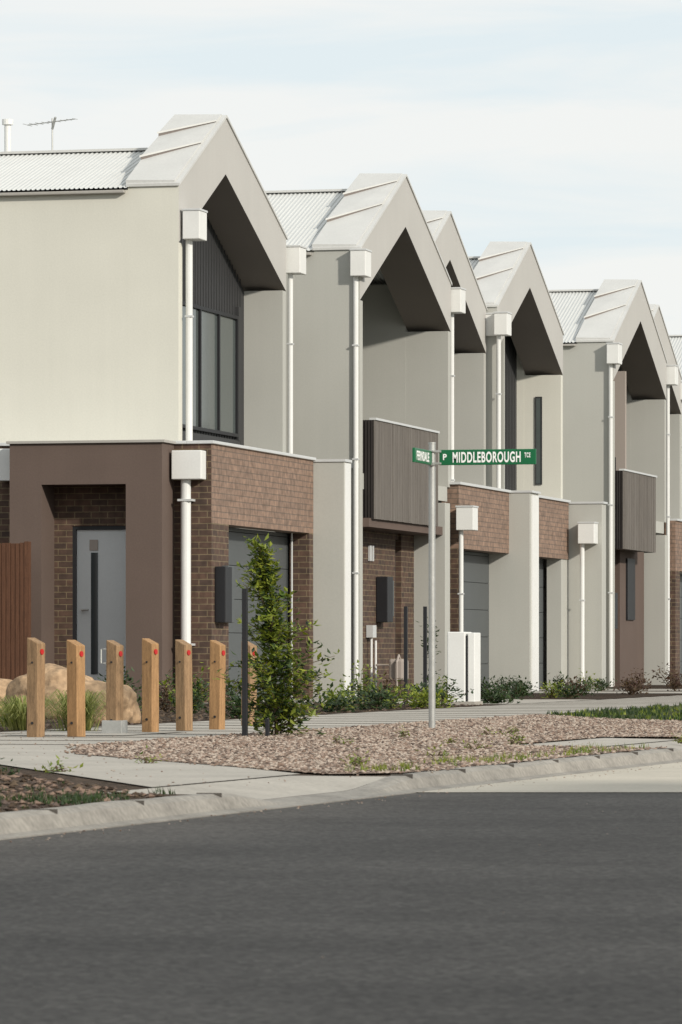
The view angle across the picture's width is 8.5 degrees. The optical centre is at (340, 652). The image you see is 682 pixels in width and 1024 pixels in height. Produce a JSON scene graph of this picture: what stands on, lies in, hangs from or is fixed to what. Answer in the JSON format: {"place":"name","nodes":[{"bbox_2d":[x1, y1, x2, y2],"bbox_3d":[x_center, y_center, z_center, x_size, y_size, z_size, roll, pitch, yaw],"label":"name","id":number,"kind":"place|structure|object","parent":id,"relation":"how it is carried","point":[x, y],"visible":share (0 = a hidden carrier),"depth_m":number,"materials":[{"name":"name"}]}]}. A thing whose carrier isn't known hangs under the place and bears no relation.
{"place":"outdoors","nodes":[
{"label":"outdoors","id":0,"kind":"place"},
{"bbox_2d":[0,745,297,786],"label":"footpath","id":1,"kind":"structure","parent":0,"point":[28,758],"depth_m":27.30,"materials":[{"name":"concrete"}]},
{"bbox_2d":[34,755,82,772],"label":"broadleaf weed","id":2,"kind":"object","parent":1,"relation":"on","point":[56,768],"visible":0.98,"depth_m":26.55,"materials":[{"name":"green plant"}]},
{"bbox_2d":[135,745,167,762],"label":"broadleaf weed","id":3,"kind":"object","parent":1,"relation":"on","point":[146,759],"visible":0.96,"depth_m":28.58,"materials":[{"name":"green plant"}]},
{"bbox_2d":[0,729,666,784],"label":"scattered gravel","id":4,"kind":"structure","parent":1,"relation":"on","point":[142,767],"depth_m":30.45,"materials":[{"name":"gravel"}]},
{"bbox_2d":[0,792,681,1023],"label":"road","id":5,"kind":"structure","parent":0,"point":[390,909],"depth_m":13.55,"materials":[{"name":"grey asphalt"}]},
{"bbox_2d":[9,765,660,841],"bbox_3d":[0.619,0.775,25.628,0.280,0.010,15.944,0,0,16],"label":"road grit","id":6,"kind":"object","parent":5,"relation":"on","point":[328,806],"visible":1,"depth_m":23.07,"materials":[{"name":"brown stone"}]},
{"bbox_2d":[0,748,681,839],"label":"kerb","id":7,"kind":"structure","parent":5,"relation":"on","point":[66,819],"depth_m":23.01,"materials":[{"name":"concrete"}]},
{"bbox_2d":[108,776,384,799],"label":"kerb ramp","id":8,"kind":"structure","parent":7,"relation":"on","point":[274,787],"depth_m":24.65,"materials":[{"name":"concrete"}]},
{"bbox_2d":[29,748,673,813],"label":"kerb joints","id":9,"kind":"object","parent":7,"relation":"on","point":[220,794],"visible":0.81,"depth_m":25.76,"materials":[{"name":"grey concrete"}]},
{"bbox_2d":[610,741,681,749],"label":"kerb ramp","id":10,"kind":"structure","parent":7,"relation":"on","point":[671,744],"depth_m":35.07,"materials":[{"name":"concrete"}]},
{"bbox_2d":[424,762,681,791],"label":"road threshold","id":11,"kind":"object","parent":5,"relation":"on","point":[663,778],"visible":1,"depth_m":27.10,"materials":[{"name":"concrete"}]},
{"bbox_2d":[0,695,681,745],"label":"footpath","id":12,"kind":"structure","parent":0,"point":[376,717],"depth_m":47.65,"materials":[{"name":"concrete"}]},
{"bbox_2d":[27,638,44,736],"bbox_3d":[-2.519,0.287,37.694,0.123,0.826,0.121,0,0,33],"label":"timber bollard","id":13,"kind":"object","parent":12,"relation":"on","point":[35,687],"visible":1,"depth_m":37.66,"materials":[{"name":"brown wood"}]},
{"bbox_2d":[67,640,84,736],"bbox_3d":[-2.189,0.296,37.715,0.120,0.808,0.124,0,0,38],"label":"timber bollard","id":14,"kind":"object","parent":12,"relation":"on","point":[75,688],"visible":1,"depth_m":37.68,"materials":[{"name":"brown wood"}]},
{"bbox_2d":[4,731,186,734],"bbox_3d":[-2.110,0.690,39.248,1.100,0.001,2.000,0,0,14],"label":"bollard pad","id":15,"kind":"object","parent":12,"relation":"on","point":[92,733],"visible":0.75,"depth_m":39.04,"materials":[{"name":"concrete"}]},
{"bbox_2d":[100,640,127,732],"bbox_3d":[-1.952,0.295,39.209,0.197,0.809,0.180,0,0,14],"label":"timber bollard","id":16,"kind":"object","parent":15,"relation":"on","point":[114,722],"visible":0.92,"depth_m":39.16,"materials":[{"name":"brown wood"}]},
{"bbox_2d":[142,638,158,731],"bbox_3d":[-1.662,0.287,39.802,0.121,0.827,0.126,0,0,33],"label":"timber bollard","id":17,"kind":"object","parent":15,"relation":"on","point":[150,685],"visible":0.96,"depth_m":39.77,"materials":[{"name":"brown wood"}]},
{"bbox_2d":[175,640,192,730],"bbox_3d":[-1.406,0.290,40.818,0.122,0.819,0.125,0,0,38],"label":"timber bollard","id":18,"kind":"object","parent":12,"relation":"on","point":[183,678],"visible":0.96,"depth_m":40.78,"materials":[{"name":"brown wood"}]},
{"bbox_2d":[209,640,225,729],"bbox_3d":[-1.121,0.292,41.471,0.126,0.816,0.124,0,0,27],"label":"timber bollard","id":19,"kind":"object","parent":12,"relation":"on","point":[217,690],"visible":1,"depth_m":41.43,"materials":[{"name":"brown wood"}]},
{"bbox_2d":[241,641,256,724],"bbox_3d":[-0.879,0.294,43.676,0.123,0.812,0.124,0,0,35],"label":"timber bollard","id":20,"kind":"object","parent":12,"relation":"on","point":[250,648],"visible":0.38,"depth_m":43.64,"materials":[{"name":"brown wood"}]},
{"bbox_2d":[1,695,681,744],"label":"path joints","id":21,"kind":"object","parent":12,"relation":"on","point":[377,723],"visible":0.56,"depth_m":52.09,"materials":[{"name":"grey concrete"}]},
{"bbox_2d":[0,693,681,811],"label":"verge","id":22,"kind":"structure","parent":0,"point":[75,780],"depth_m":25.42,"materials":[{"name":"green plant"}]},
{"bbox_2d":[0,758,21,775],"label":"broadleaf weed","id":23,"kind":"object","parent":22,"relation":"on","point":[9,773],"visible":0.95,"depth_m":25.76,"materials":[{"name":"green plant"}]},
{"bbox_2d":[0,766,125,802],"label":"verge grass","id":24,"kind":"structure","parent":22,"relation":"on","point":[31,800],"depth_m":21.74,"materials":[{"name":"green plant"}]},
{"bbox_2d":[0,772,163,811],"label":"soil clods","id":25,"kind":"object","parent":22,"relation":"on","point":[49,782],"visible":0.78,"depth_m":22.89,"materials":[{"name":"soil"}]},
{"bbox_2d":[0,786,174,808],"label":"verge grass","id":26,"kind":"structure","parent":22,"relation":"on","point":[66,799],"depth_m":21.40,"materials":[{"name":"green plant"}]},
{"bbox_2d":[0,114,351,702],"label":"corner townhouse","id":27,"kind":"structure","parent":22,"relation":"on","point":[150,467],"depth_m":64.94,"materials":[{"name":"paint"}]},
{"bbox_2d":[77,529,125,681],"bbox_3d":[-3.246,-0.520,63.718,0.910,2.400,0.050,0,0,14],"label":"front door","id":28,"kind":"structure","parent":27,"relation":"in","point":[111,551],"depth_m":63.70,"materials":[{"name":"paint"}]},
{"bbox_2d":[182,305,234,432],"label":"window glass","id":29,"kind":"structure","parent":27,"relation":"in","point":[209,320],"depth_m":68.55,"materials":[{"name":"grey glass"}]},
{"bbox_2d":[182,301,238,436],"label":"window frame","id":30,"kind":"structure","parent":27,"relation":"in","point":[200,308],"depth_m":68.80,"materials":[{"name":"black plastic"}]},
{"bbox_2d":[229,527,289,699],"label":"garage door panels","id":31,"kind":"structure","parent":27,"relation":"in","point":[238,549],"depth_m":66.39,"materials":[{"name":"metal"}]},
{"bbox_2d":[0,703,507,731],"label":"mulch bed","id":32,"kind":"object","parent":22,"relation":"on","point":[194,720],"visible":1,"depth_m":52.36,"materials":[{"name":"brown wood"}]},
{"bbox_2d":[0,678,11,715],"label":"boulder","id":33,"kind":"object","parent":32,"relation":"on","point":[4,683],"visible":0.12,"depth_m":49.60,"materials":[{"name":"stone"}]},
{"bbox_2d":[0,541,30,679],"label":"timber fence","id":34,"kind":"object","parent":32,"relation":"on","point":[15,596],"visible":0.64,"depth_m":62.34,"materials":[{"name":"brown wood"}]},
{"bbox_2d":[0,695,58,730],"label":"ornamental grass","id":35,"kind":"object","parent":32,"relation":"on","point":[16,710],"depth_m":40.95,"materials":[{"name":"plant"}]},
{"bbox_2d":[4,663,93,718],"bbox_3d":[-3.017,0.480,48.338,0.876,0.718,1.020,-4,-7,29],"label":"boulder","id":36,"kind":"object","parent":32,"relation":"on","point":[55,676],"visible":0.21,"depth_m":47.98,"materials":[{"name":"stone"}]},
{"bbox_2d":[45,689,105,730],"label":"ornamental grass","id":37,"kind":"object","parent":32,"relation":"on","point":[90,708],"depth_m":40.55,"materials":[{"name":"plant"}]},
{"bbox_2d":[85,680,140,723],"bbox_3d":[-2.361,0.552,45.176,0.725,0.548,0.645,2,-2,28],"label":"boulder","id":38,"kind":"object","parent":32,"relation":"on","point":[131,712],"visible":0.27,"depth_m":44.99,"materials":[{"name":"stone"}]},
{"bbox_2d":[99,666,141,699],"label":"garden shrub","id":39,"kind":"object","parent":32,"relation":"on","point":[127,678],"visible":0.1,"depth_m":54.15,"materials":[{"name":"green plant"}]},
{"bbox_2d":[159,668,175,711],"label":"garden shrub","id":40,"kind":"object","parent":32,"relation":"on","point":[166,695],"visible":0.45,"depth_m":53.67,"materials":[{"name":"green plant"}]},
{"bbox_2d":[159,662,209,711],"bbox_3d":[-1.788,0.374,52.345,0.674,0.660,0.564,0,0,-32],"label":"garden shrub","id":41,"kind":"object","parent":32,"relation":"on","point":[193,689],"visible":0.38,"depth_m":52.34,"materials":[{"name":"green plant"}]},
{"bbox_2d":[164,672,208,713],"bbox_3d":[-1.750,0.466,52.334,0.499,0.509,0.770,0,0,-9],"label":"garden shrub","id":42,"kind":"object","parent":32,"relation":"on","point":[198,693],"visible":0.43,"depth_m":52.24,"materials":[{"name":"green plant"}]},
{"bbox_2d":[203,667,240,704],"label":"garden shrub","id":43,"kind":"object","parent":32,"relation":"on","point":[227,690],"visible":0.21,"depth_m":60.37,"materials":[{"name":"green plant"}]},
{"bbox_2d":[202,690,262,717],"bbox_3d":[-1.155,0.543,48.572,0.602,0.336,0.603,0,0,44],"label":"garden shrub","id":44,"kind":"object","parent":32,"relation":"on","point":[237,703],"visible":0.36,"depth_m":48.60,"materials":[{"name":"green plant"}]},
{"bbox_2d":[295,682,373,711],"bbox_3d":[-0.121,0.533,53.654,0.882,0.394,0.738,0,0,-36],"label":"garden shrub","id":45,"kind":"object","parent":32,"relation":"on","point":[333,703],"visible":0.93,"depth_m":53.59,"materials":[{"name":"green plant"}]},
{"bbox_2d":[317,683,361,710],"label":"garden shrub","id":46,"kind":"object","parent":32,"relation":"on","point":[341,692],"visible":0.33,"depth_m":54.55,"materials":[{"name":"green plant"}]},
{"bbox_2d":[339,659,384,706],"bbox_3d":[0.238,0.394,58.696,0.652,0.622,0.623,0,0,14],"label":"garden shrub","id":47,"kind":"object","parent":32,"relation":"on","point":[361,678],"visible":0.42,"depth_m":58.65,"materials":[{"name":"green plant"}]},
{"bbox_2d":[344,680,399,709],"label":"garden shrub","id":48,"kind":"object","parent":32,"relation":"on","point":[378,696],"visible":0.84,"depth_m":55.50,"materials":[{"name":"green plant"}]},
{"bbox_2d":[345,676,399,706],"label":"garden shrub","id":49,"kind":"object","parent":32,"relation":"on","point":[367,689],"visible":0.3,"depth_m":57.47,"materials":[{"name":"green plant"}]},
{"bbox_2d":[375,672,405,706],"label":"garden shrub","id":50,"kind":"object","parent":32,"relation":"on","point":[386,684],"visible":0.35,"depth_m":57.70,"materials":[{"name":"green plant"}]},
{"bbox_2d":[354,678,427,708],"bbox_3d":[0.626,0.515,56.929,0.918,0.400,0.854,0,0,14],"label":"garden shrub","id":51,"kind":"object","parent":32,"relation":"on","point":[395,694],"visible":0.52,"depth_m":57.01,"materials":[{"name":"green plant"}]},
{"bbox_2d":[404,606,407,704],"bbox_3d":[0.864,0.040,60.889,0.045,1.320,0.045,0,0,14],"label":"tree stake","id":52,"kind":"object","parent":32,"relation":"on","point":[405,644],"visible":0.79,"depth_m":60.87,"materials":[{"name":"black wood"}]},
{"bbox_2d":[423,606,426,688],"bbox_3d":[1.125,0.040,61.030,0.045,1.320,0.045,0,0,14],"label":"tree stake","id":53,"kind":"object","parent":32,"relation":"on","point":[424,644],"visible":0.64,"depth_m":61.01,"materials":[{"name":"black wood"}]},
{"bbox_2d":[397,682,457,707],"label":"garden shrub","id":54,"kind":"object","parent":32,"relation":"on","point":[414,703],"visible":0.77,"depth_m":57.35,"materials":[{"name":"green plant"}]},
{"bbox_2d":[416,616,440,684],"bbox_3d":[1.197,0.096,61.921,0.274,1.209,0.364,0,0,51],"label":"sapling","id":55,"kind":"object","parent":32,"relation":"on","point":[428,646],"visible":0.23,"depth_m":61.92,"materials":[{"name":"green plant"}]},
{"bbox_2d":[402,677,458,706],"bbox_3d":[1.083,0.505,58.466,0.665,0.426,0.600,0,0,-28],"label":"garden shrub","id":56,"kind":"object","parent":32,"relation":"on","point":[421,684],"visible":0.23,"depth_m":58.40,"materials":[{"name":"green plant"}]},
{"bbox_2d":[406,675,473,705],"bbox_3d":[1.301,0.495,59.459,0.922,0.423,0.614,0,0,-5],"label":"garden shrub","id":57,"kind":"object","parent":32,"relation":"on","point":[449,685],"visible":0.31,"depth_m":59.45,"materials":[{"name":"green plant"}]},
{"bbox_2d":[446,632,482,704],"bbox_3d":[1.638,0.210,61.117,0.420,0.980,0.540,0,0,14],"label":"service cabinet","id":58,"kind":"object","parent":32,"relation":"on","point":[464,660],"visible":0.83,"depth_m":60.92,"materials":[{"name":"white metal"}]},
{"bbox_2d":[240,173,465,696],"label":"townhouse","id":59,"kind":"structure","parent":22,"relation":"on","point":[373,382],"depth_m":74.86,"materials":[{"name":"paint"}]},
{"bbox_2d":[64,714,681,774],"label":"gravel bed","id":60,"kind":"object","parent":22,"relation":"on","point":[240,743],"visible":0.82,"depth_m":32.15,"materials":[{"name":"brown gravel"}]},
{"bbox_2d":[242,588,247,735],"bbox_3d":[-0.791,0.085,37.553,0.043,1.230,0.040,0,0,14],"label":"tree stake","id":61,"kind":"object","parent":60,"relation":"on","point":[244,661],"visible":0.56,"depth_m":37.53,"materials":[{"name":"black wood"}]},
{"bbox_2d":[265,718,269,735],"bbox_3d":[-0.606,0.620,37.559,0.030,0.160,0.040,0,0,14],"label":"tree stake","id":62,"kind":"object","parent":60,"relation":"on","point":[267,726],"visible":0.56,"depth_m":37.54,"materials":[{"name":"black wood"}]},
{"bbox_2d":[213,533,339,734],"bbox_3d":[-0.534,-0.148,37.964,0.871,1.701,1.002,0,0,-45],"label":"young street tree","id":63,"kind":"object","parent":60,"relation":"on","point":[272,629],"visible":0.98,"depth_m":37.94,"materials":[{"name":"green plant"}]},
{"bbox_2d":[344,748,369,765],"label":"broadleaf weed","id":64,"kind":"object","parent":60,"relation":"on","point":[355,762],"visible":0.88,"depth_m":27.69,"materials":[{"name":"green plant"}]},
{"bbox_2d":[416,744,448,755],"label":"broadleaf weed","id":65,"kind":"object","parent":60,"relation":"on","point":[438,753],"visible":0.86,"depth_m":30.02,"materials":[{"name":"green plant"}]},
{"bbox_2d":[412,442,535,727],"bbox_3d":[1.191,-0.608,41.052,1.005,2.615,0.784,0,0,14],"label":"street name sign","id":66,"kind":"object","parent":60,"relation":"on","point":[487,457],"visible":1,"depth_m":41.47,"materials":[{"name":"metal"}]},
{"bbox_2d":[463,738,491,748],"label":"broadleaf weed","id":67,"kind":"object","parent":60,"relation":"on","point":[471,747],"visible":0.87,"depth_m":32.57,"materials":[{"name":"green plant"}]},
{"bbox_2d":[344,742,648,771],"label":"verge grass","id":68,"kind":"structure","parent":60,"relation":"on","point":[408,767],"depth_m":28.83,"materials":[{"name":"green plant"}]},
{"bbox_2d":[370,210,540,690],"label":"townhouse","id":69,"kind":"structure","parent":22,"relation":"on","point":[494,588],"depth_m":82.64,"materials":[{"name":"paint"}]},
{"bbox_2d":[463,551,488,690],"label":"garage door panels","id":70,"kind":"structure","parent":69,"relation":"in","point":[475,568],"depth_m":81.88,"materials":[{"name":"metal"}]},
{"bbox_2d":[352,694,681,699],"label":"mulch bed","id":71,"kind":"object","parent":22,"relation":"on","point":[593,696],"visible":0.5,"depth_m":72.74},
{"bbox_2d":[376,654,403,685],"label":"gas meter","id":72,"kind":"object","parent":71,"relation":"on","point":[396,668],"visible":0.7,"depth_m":73.84,"materials":[{"name":"beige metal"}]},
{"bbox_2d":[481,676,497,695],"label":"garden shrub","id":73,"kind":"object","parent":71,"relation":"on","point":[487,684],"visible":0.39,"depth_m":71.92,"materials":[{"name":"green plant"}]},
{"bbox_2d":[481,682,522,703],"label":"garden shrub","id":74,"kind":"object","parent":71,"relation":"on","point":[497,698],"visible":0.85,"depth_m":62.24,"materials":[{"name":"green plant"}]},
{"bbox_2d":[488,675,519,694],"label":"garden shrub","id":75,"kind":"object","parent":71,"relation":"on","point":[503,682],"visible":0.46,"depth_m":75.43,"materials":[{"name":"green plant"}]},
{"bbox_2d":[497,675,532,697],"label":"garden shrub","id":76,"kind":"object","parent":71,"relation":"on","point":[517,684],"visible":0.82,"depth_m":71.11,"materials":[{"name":"green plant"}]},
{"bbox_2d":[511,677,537,695],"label":"garden shrub","id":77,"kind":"object","parent":71,"relation":"on","point":[525,687],"visible":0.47,"depth_m":73.16,"materials":[{"name":"green plant"}]},
{"bbox_2d":[540,680,570,697],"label":"garden shrub","id":78,"kind":"object","parent":71,"relation":"on","point":[552,694],"visible":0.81,"depth_m":70.26,"materials":[{"name":"green plant"}]},
{"bbox_2d":[548,671,578,693],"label":"garden shrub","id":79,"kind":"object","parent":71,"relation":"on","point":[554,681],"visible":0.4,"depth_m":76.58,"materials":[{"name":"green plant"}]},
{"bbox_2d":[549,680,588,698],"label":"garden shrub","id":80,"kind":"object","parent":71,"relation":"on","point":[567,693],"visible":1,"depth_m":69.47,"materials":[{"name":"green plant"}]},
{"bbox_2d":[557,676,586,694],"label":"garden shrub","id":81,"kind":"object","parent":71,"relation":"on","point":[572,682],"visible":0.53,"depth_m":72.28,"materials":[{"name":"green plant"}]},
{"bbox_2d":[562,677,602,695],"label":"garden shrub","id":82,"kind":"object","parent":71,"relation":"on","point":[585,693],"visible":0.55,"depth_m":74.38,"materials":[{"name":"green plant"}]},
{"bbox_2d":[613,676,647,694],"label":"garden shrub","id":83,"kind":"object","parent":71,"relation":"on","point":[631,690],"visible":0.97,"depth_m":75.64,"materials":[{"name":"brown plant"}]},
{"bbox_2d":[468,241,607,688],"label":"townhouse","id":84,"kind":"structure","parent":22,"relation":"on","point":[524,377],"depth_m":88.14,"materials":[{"name":"paint"}]},
{"bbox_2d":[535,397,541,484],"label":"window frame","id":85,"kind":"structure","parent":84,"relation":"in","point":[535,397],"depth_m":90.85,"materials":[{"name":"black metal"}]},
{"bbox_2d":[536,398,540,483],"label":"window glass","id":86,"kind":"structure","parent":84,"relation":"in","point":[538,400],"depth_m":90.87,"materials":[{"name":"grey glass"}]},
{"bbox_2d":[539,559,542,687],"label":"garage door panels","id":87,"kind":"structure","parent":84,"relation":"in","point":[540,560],"depth_m":87.37,"materials":[{"name":"metal"}]},
{"bbox_2d":[543,702,681,720],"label":"grass verge","id":88,"kind":"object","parent":22,"relation":"on","point":[652,717],"depth_m":51.21,"materials":[{"name":"green plant"}]},
{"bbox_2d":[549,279,678,686],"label":"townhouse","id":89,"kind":"structure","parent":22,"relation":"on","point":[620,377],"depth_m":96.21,"materials":[{"name":"paint"}]},
{"bbox_2d":[626,558,634,619],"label":"entry window","id":90,"kind":"structure","parent":89,"relation":"in","point":[630,563],"depth_m":97.00,"materials":[{"name":"grey glass"}]},
{"bbox_2d":[607,685,681,688],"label":"mulch bed","id":91,"kind":"object","parent":22,"relation":"on","point":[657,686],"depth_m":91.63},
{"bbox_2d":[652,663,681,685],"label":"garden shrub","id":92,"kind":"object","parent":91,"relation":"on","point":[667,681],"visible":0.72,"depth_m":93.33,"materials":[{"name":"green plant"}]},
{"bbox_2d":[645,691,681,691],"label":"mulch bed","id":93,"kind":"object","parent":22,"relation":"on","point":[663,691],"visible":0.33,"depth_m":82.15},
{"bbox_2d":[580,671,602,690],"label":"garden shrub","id":94,"kind":"object","parent":93,"relation":"on","point":[593,680],"visible":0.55,"depth_m":83.08,"materials":[{"name":"green plant"}]},
{"bbox_2d":[585,677,616,690],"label":"garden shrub","id":95,"kind":"object","parent":93,"relation":"on","point":[602,686],"visible":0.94,"depth_m":82.43,"materials":[{"name":"green plant"}]},
{"bbox_2d":[619,667,651,690],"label":"garden shrub","id":96,"kind":"object","parent":93,"relation":"on","point":[640,679],"visible":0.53,"depth_m":82.72,"materials":[{"name":"brown plant"}]},
{"bbox_2d":[666,671,681,690],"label":"garden shrub","id":97,"kind":"object","parent":93,"relation":"on","point":[675,684],"visible":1,"depth_m":82.50,"materials":[{"name":"brown plant"}]},
{"bbox_2d":[649,304,681,684],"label":"townhouse","id":98,"kind":"structure","parent":22,"relation":"on","point":[676,526],"depth_m":103.16,"materials":[{"name":"paint"}]},
{"bbox_2d":[680,573,681,682],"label":"garage door panels","id":99,"kind":"structure","parent":98,"relation":"in","point":[680,573],"depth_m":102.95,"materials":[{"name":"metal"}]},
{"bbox_2d":[669,335,681,380],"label":"townhouse","id":100,"kind":"structure","parent":22,"relation":"on","point":[676,341],"depth_m":110.06,"materials":[{"name":"metal"}]},
{"bbox_2d":[0,0,681,334],"label":"sky","id":101,"kind":"structure","parent":0,"point":[555,126],"materials":[{"name":"white"}]},
{"bbox_2d":[298,703,523,703],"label":"driveway","id":102,"kind":"structure","parent":0,"point":[483,703],"depth_m":62.33,"materials":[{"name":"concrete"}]},
{"bbox_2d":[263,699,592,702],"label":"driveway","id":103,"kind":"structure","parent":0,"point":[530,700],"depth_m":66.25,"materials":[{"name":"concrete"}]},
{"bbox_2d":[525,738,676,745],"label":"footpath","id":104,"kind":"structure","parent":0,"point":[610,741],"depth_m":35.62,"materials":[{"name":"concrete"}]},
{"bbox_2d":[527,691,681,692],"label":"driveway","id":105,"kind":"structure","parent":0,"point":[610,692],"depth_m":79.62,"materials":[{"name":"concrete"}]},
{"bbox_2d":[539,689,681,690],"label":"driveway","id":106,"kind":"structure","parent":0,"point":[623,689],"depth_m":83.84,"materials":[{"name":"concrete"}]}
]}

